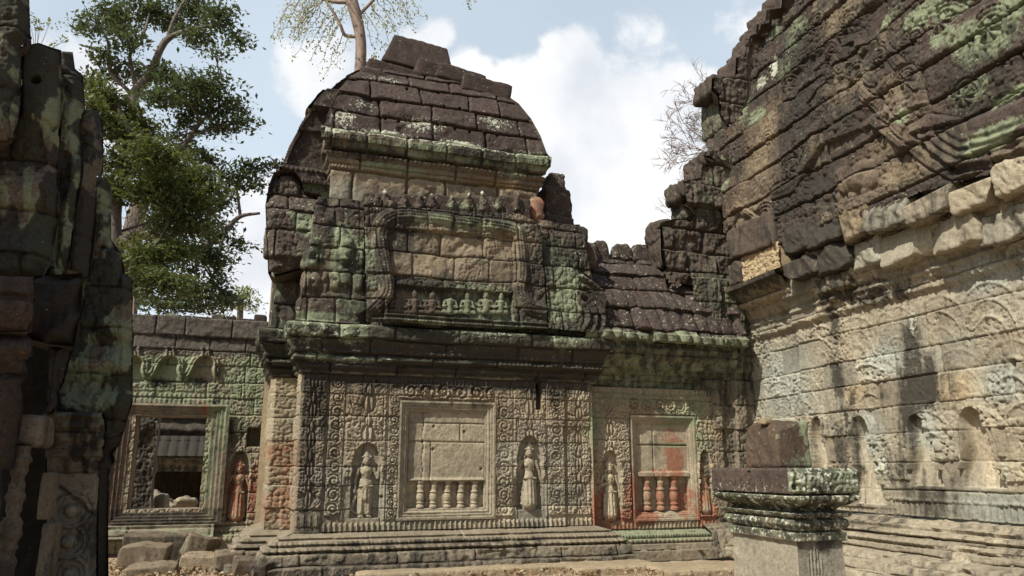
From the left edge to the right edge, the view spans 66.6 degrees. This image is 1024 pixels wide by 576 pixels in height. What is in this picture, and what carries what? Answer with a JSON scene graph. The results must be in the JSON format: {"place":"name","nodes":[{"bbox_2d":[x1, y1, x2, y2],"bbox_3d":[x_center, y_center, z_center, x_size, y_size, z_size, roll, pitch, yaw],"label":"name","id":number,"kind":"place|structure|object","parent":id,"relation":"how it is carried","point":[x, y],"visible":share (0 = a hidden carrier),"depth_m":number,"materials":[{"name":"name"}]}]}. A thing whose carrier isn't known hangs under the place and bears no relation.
{"place":"outdoors","nodes":[
{"label":"outdoors","id":0,"kind":"place"},
{"bbox_2d":[149,489,169,507],"bbox_3d":[-8.619,5.235,18.797,0.649,0.737,0.659,2,-13,-9],"label":"rubble block","id":1,"kind":"object","parent":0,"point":[161,500],"depth_m":18.60,"materials":[{"name":"stone"}]},
{"bbox_2d":[21,0,765,321],"label":"sky","id":2,"kind":"structure","parent":0,"point":[590,76],"materials":[{"name":"white"}]},
{"bbox_2d":[108,555,733,575],"bbox_3d":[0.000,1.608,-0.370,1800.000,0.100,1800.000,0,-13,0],"label":"ground","id":3,"kind":"structure","parent":0,"point":[723,560],"depth_m":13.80,"materials":[{"name":"brown gravel"}]},
{"bbox_2d":[30,12,68,47],"bbox_3d":[-17.252,-1.416,26.997,1.802,18.080,0.647,2,-13,-10],"label":"sprig tree","id":4,"kind":"object","parent":3,"relation":"on","point":[39,28],"visible":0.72,"depth_m":28.86,"materials":[{"name":"green plant"}]},
{"bbox_2d":[0,0,132,575],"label":"ruined porch","id":5,"kind":"object","parent":3,"relation":"on","point":[66,354],"visible":1,"depth_m":7.71,"materials":[{"name":"stone"}]},
{"bbox_2d":[122,181,158,313],"bbox_3d":[-14.609,2.141,29.239,2.213,12.562,5.009,7,-15,-27],"label":"bare tree","id":6,"kind":"object","parent":3,"relation":"on","point":[134,299],"visible":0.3,"depth_m":30.56,"materials":[{"name":"green plant"}]},
{"bbox_2d":[115,541,173,571],"bbox_3d":[-6.017,4.439,12.780,0.774,0.538,0.539,3,-13,-11],"label":"fallen block","id":7,"kind":"object","parent":3,"relation":"on","point":[141,551],"depth_m":12.59,"materials":[{"name":"stone"}]},
{"bbox_2d":[131,417,160,507],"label":"carved pillar","id":8,"kind":"structure","parent":3,"relation":"on","point":[144,478],"depth_m":18.07,"materials":[{"name":"stone"}]},
{"bbox_2d":[124,560,178,575],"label":"fallen block","id":9,"kind":"object","parent":3,"relation":"on","point":[146,567],"depth_m":11.84,"materials":[{"name":"stone"}]},
{"bbox_2d":[122,531,187,560],"bbox_3d":[-6.184,4.543,13.530,1.033,0.595,0.630,5,-14,-19],"label":"fallen block","id":10,"kind":"object","parent":3,"relation":"on","point":[177,540],"depth_m":13.37,"materials":[{"name":"stone"}]},
{"bbox_2d":[79,64,249,304],"bbox_3d":[-13.393,-0.389,27.713,7.594,16.802,6.113,-12,-18,42],"label":"bushy tree","id":11,"kind":"object","parent":3,"relation":"on","point":[163,176],"visible":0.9,"depth_m":27.90,"materials":[{"name":"green plant"}]},
{"bbox_2d":[57,0,283,316],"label":"tall tree","id":12,"kind":"object","parent":3,"relation":"on","point":[114,18],"visible":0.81,"depth_m":36.27,"materials":[{"name":"green plant"}]},
{"bbox_2d":[151,418,205,506],"bbox_3d":[-8.903,5.281,23.803,12.000,4.594,4.011,4,-14,-18],"label":"gallery","id":13,"kind":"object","parent":3,"relation":"on","point":[180,448],"visible":0.09,"depth_m":22.81,"materials":[{"name":"stone"}]},
{"bbox_2d":[173,496,196,506],"bbox_3d":[-8.196,5.364,19.499,0.429,0.305,0.526,-10,-17,38],"label":"rubble block","id":14,"kind":"object","parent":3,"relation":"on","point":[183,501],"depth_m":19.39,"materials":[{"name":"stone"}]},
{"bbox_2d":[108,314,268,554],"bbox_3d":[-6.877,2.805,15.691,4.446,4.778,1.107,5,-14,-19],"label":"window wall","id":15,"kind":"structure","parent":3,"relation":"on","point":[210,370],"depth_m":15.77,"materials":[{"name":"stone"}]},
{"bbox_2d":[108,403,230,525],"bbox_3d":[-6.756,3.511,15.590,2.031,2.336,1.282,0,-13,0],"label":"window frame","id":16,"kind":"structure","parent":15,"relation":"in","point":[217,450],"depth_m":15.43,"materials":[{"name":"stone"}]},
{"bbox_2d":[179,548,224,572],"bbox_3d":[-4.910,4.579,13.057,1.133,0.380,0.917,3,-13,-12],"label":"fallen block","id":17,"kind":"object","parent":3,"relation":"on","point":[205,559],"depth_m":12.61,"materials":[{"name":"stone"}]},
{"bbox_2d":[180,533,221,555],"bbox_3d":[-5.318,4.441,13.344,0.665,0.511,0.633,6,-14,-24],"label":"fallen block","id":18,"kind":"object","parent":17,"relation":"on","point":[195,542],"depth_m":13.10,"materials":[{"name":"stone"}]},
{"bbox_2d":[214,548,245,573],"bbox_3d":[-4.413,4.271,12.205,0.480,0.380,0.526,4,-14,-18],"label":"fallen block","id":19,"kind":"object","parent":3,"relation":"on","point":[222,558],"depth_m":11.99,"materials":[{"name":"stone"}]},
{"bbox_2d":[218,284,268,317],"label":"tree","id":20,"kind":"object","parent":3,"relation":"on","point":[243,294],"visible":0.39,"depth_m":76.03,"materials":[{"name":"green plant"}]},
{"bbox_2d":[232,555,255,575],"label":"fallen block","id":21,"kind":"object","parent":3,"relation":"on","point":[240,565],"depth_m":11.68,"materials":[{"name":"stone"}]},
{"bbox_2d":[249,560,274,575],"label":"fallen block","id":22,"kind":"object","parent":3,"relation":"on","point":[262,570],"depth_m":11.32,"materials":[{"name":"stone"}]},
{"bbox_2d":[271,0,476,80],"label":"sparse tree","id":23,"kind":"object","parent":3,"relation":"on","point":[356,12],"visible":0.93,"depth_m":26.64,"materials":[{"name":"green plant"}]},
{"bbox_2d":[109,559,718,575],"bbox_3d":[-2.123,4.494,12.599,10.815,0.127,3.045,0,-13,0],"label":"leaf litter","id":24,"kind":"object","parent":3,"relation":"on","point":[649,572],"visible":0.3,"depth_m":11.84,"materials":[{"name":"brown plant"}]},
{"bbox_2d":[223,35,638,575],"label":"temple pavilion","id":25,"kind":"structure","parent":3,"relation":"on","point":[429,253],"depth_m":13.44,"materials":[{"name":"stone"}]},
{"bbox_2d":[396,400,495,520],"bbox_3d":[-1.106,2.890,13.135,1.675,1.926,0.249,4,-14,-18],"label":"window frame","id":26,"kind":"structure","parent":25,"relation":"in","point":[447,443],"depth_m":13.13,"materials":[{"name":"stone"}]},
{"bbox_2d":[355,563,565,575],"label":"paving ledge","id":27,"kind":"object","parent":3,"relation":"on","point":[460,571],"visible":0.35,"depth_m":11.99,"materials":[{"name":"stone"}]},
{"bbox_2d":[559,559,649,575],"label":"paving ledge","id":28,"kind":"object","parent":3,"relation":"on","point":[603,567],"visible":0.58,"depth_m":12.34,"materials":[{"name":"stone"}]},
{"bbox_2d":[540,240,749,560],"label":"gallery wing","id":29,"kind":"structure","parent":3,"relation":"on","point":[653,431],"depth_m":14.72,"materials":[{"name":"stone"}]},
{"bbox_2d":[630,415,699,521],"bbox_3d":[2.818,3.376,14.667,1.381,1.910,0.257,4,-14,-18],"label":"window frame","id":30,"kind":"structure","parent":29,"relation":"in","point":[661,446],"depth_m":14.66,"materials":[{"name":"stone"}]},
{"bbox_2d":[654,175,682,215],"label":"bare tree","id":31,"kind":"object","parent":3,"relation":"on","point":[665,199],"visible":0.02,"depth_m":41.24,"materials":[{"name":"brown plant"}]},
{"bbox_2d":[649,57,706,176],"bbox_3d":[10.015,-0.754,37.537,4.534,21.929,7.659,-10,-16,36],"label":"bare tree","id":32,"kind":"object","parent":3,"relation":"on","point":[694,128],"visible":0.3,"depth_m":37.63,"materials":[{"name":"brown plant"}]},
{"bbox_2d":[642,560,733,575],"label":"paving ledge","id":33,"kind":"object","parent":3,"relation":"on","point":[677,568],"visible":0.74,"depth_m":12.10,"materials":[{"name":"stone"}]},
{"bbox_2d":[711,468,860,575],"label":"pedestal","id":34,"kind":"object","parent":3,"relation":"on","point":[788,521],"visible":0.98,"depth_m":6.15,"materials":[{"name":"stone"}]},
{"bbox_2d":[745,420,811,467],"bbox_3d":[2.264,1.340,6.646,0.359,0.409,0.490,4,-13,-16],"label":"stone block","id":35,"kind":"object","parent":34,"relation":"on","point":[778,444],"depth_m":6.46,"materials":[{"name":"stone"}]},
{"bbox_2d":[758,418,771,424],"bbox_3d":[2.137,1.126,6.577,0.096,0.058,0.091,5,-14,-22],"label":"pebble","id":36,"kind":"object","parent":35,"relation":"on","point":[764,421],"visible":1,"depth_m":6.54,"materials":[{"name":"stone"}]},
{"bbox_2d":[644,0,1023,575],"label":"tower wall","id":37,"kind":"structure","parent":3,"relation":"on","point":[841,231],"depth_m":11.90,"materials":[{"name":"stone"}]}
]}

